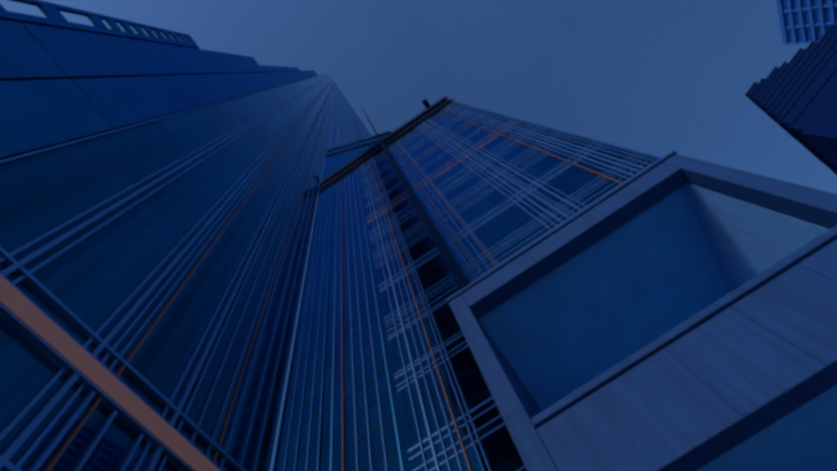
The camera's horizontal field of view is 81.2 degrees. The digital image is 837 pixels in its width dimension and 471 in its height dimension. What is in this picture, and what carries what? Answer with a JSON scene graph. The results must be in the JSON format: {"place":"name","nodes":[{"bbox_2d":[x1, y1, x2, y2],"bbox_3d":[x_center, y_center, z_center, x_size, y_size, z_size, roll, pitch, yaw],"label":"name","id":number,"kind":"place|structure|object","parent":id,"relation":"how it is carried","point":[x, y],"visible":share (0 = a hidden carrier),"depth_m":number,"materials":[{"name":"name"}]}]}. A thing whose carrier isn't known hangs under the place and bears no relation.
{"place":"outdoors","nodes":[
{"label":"outdoors","id":0,"kind":"place"},
{"bbox_2d":[0,19,317,159],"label":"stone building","id":1,"kind":"structure","parent":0,"point":[58,86],"depth_m":14.25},
{"bbox_2d":[0,0,198,48],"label":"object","id":2,"kind":"object","parent":1,"relation":"attached to","point":[55,18],"visible":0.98,"depth_m":16.64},
{"bbox_2d":[0,73,336,470],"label":"building curtain wall","id":3,"kind":"structure","parent":0,"point":[94,280],"depth_m":11.34,"materials":[{"name":"blue glass"}]},
{"bbox_2d":[0,73,370,470],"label":"facade mullions","id":4,"kind":"object","parent":3,"relation":"attached to","point":[28,319],"visible":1,"depth_m":8.88,"materials":[{"name":"blue metal"}]},
{"bbox_2d":[326,86,371,150],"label":"glass building wing","id":5,"kind":"structure","parent":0,"point":[340,118],"depth_m":120.36,"materials":[{"name":"blue glass"}]},
{"bbox_2d":[321,131,390,179],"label":"facade","id":6,"kind":"structure","parent":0,"point":[336,159],"depth_m":353.38,"materials":[{"name":"blue glass"}]},
{"bbox_2d":[0,0,836,470],"label":"sky","id":7,"kind":"structure","parent":0,"point":[658,77],"materials":[{"name":"blue"}]},
{"bbox_2d":[272,100,655,470],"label":"slab tower","id":8,"kind":"structure","parent":0,"point":[500,450],"depth_m":68.71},
{"bbox_2d":[272,96,468,470],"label":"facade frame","id":9,"kind":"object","parent":8,"relation":"attached to","point":[460,279],"depth_m":76.26,"materials":[{"name":"metal"}]},
{"bbox_2d":[358,99,662,470],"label":"facade grid lines","id":10,"kind":"object","parent":8,"relation":"attached to","point":[593,140],"visible":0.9,"depth_m":74.97,"materials":[{"name":"blue metal"}]},
{"bbox_2d":[745,24,836,174],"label":"building","id":11,"kind":"structure","parent":0,"point":[795,97],"depth_m":117.28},
{"bbox_2d":[776,0,836,44],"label":"skyscraper","id":12,"kind":"structure","parent":0,"point":[805,21],"depth_m":145.21,"materials":[{"name":"blue"}]},
{"bbox_3d":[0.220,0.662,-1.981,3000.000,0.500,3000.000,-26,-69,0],"label":"ground","id":13,"kind":"structure","parent":0,"visible":0},
{"bbox_2d":[446,150,836,470],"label":"building frame","id":14,"kind":"object","parent":13,"relation":"on","point":[778,393],"visible":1,"depth_m":7.04,"materials":[{"name":"metal"}]},
{"bbox_2d":[470,171,836,465],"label":"panel seams","id":15,"kind":"object","parent":14,"relation":"attached to","point":[689,369],"visible":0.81,"depth_m":6.87,"materials":[{"name":"metal"}]},
{"bbox_2d":[478,183,828,417],"bbox_3d":[8.194,7.223,8.534,6.620,12.620,13.050,-34,-70,3],"label":"building loggia","id":16,"kind":"object","parent":14,"relation":"in","point":[652,273],"visible":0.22,"depth_m":12.23,"materials":[{"name":"glass"}]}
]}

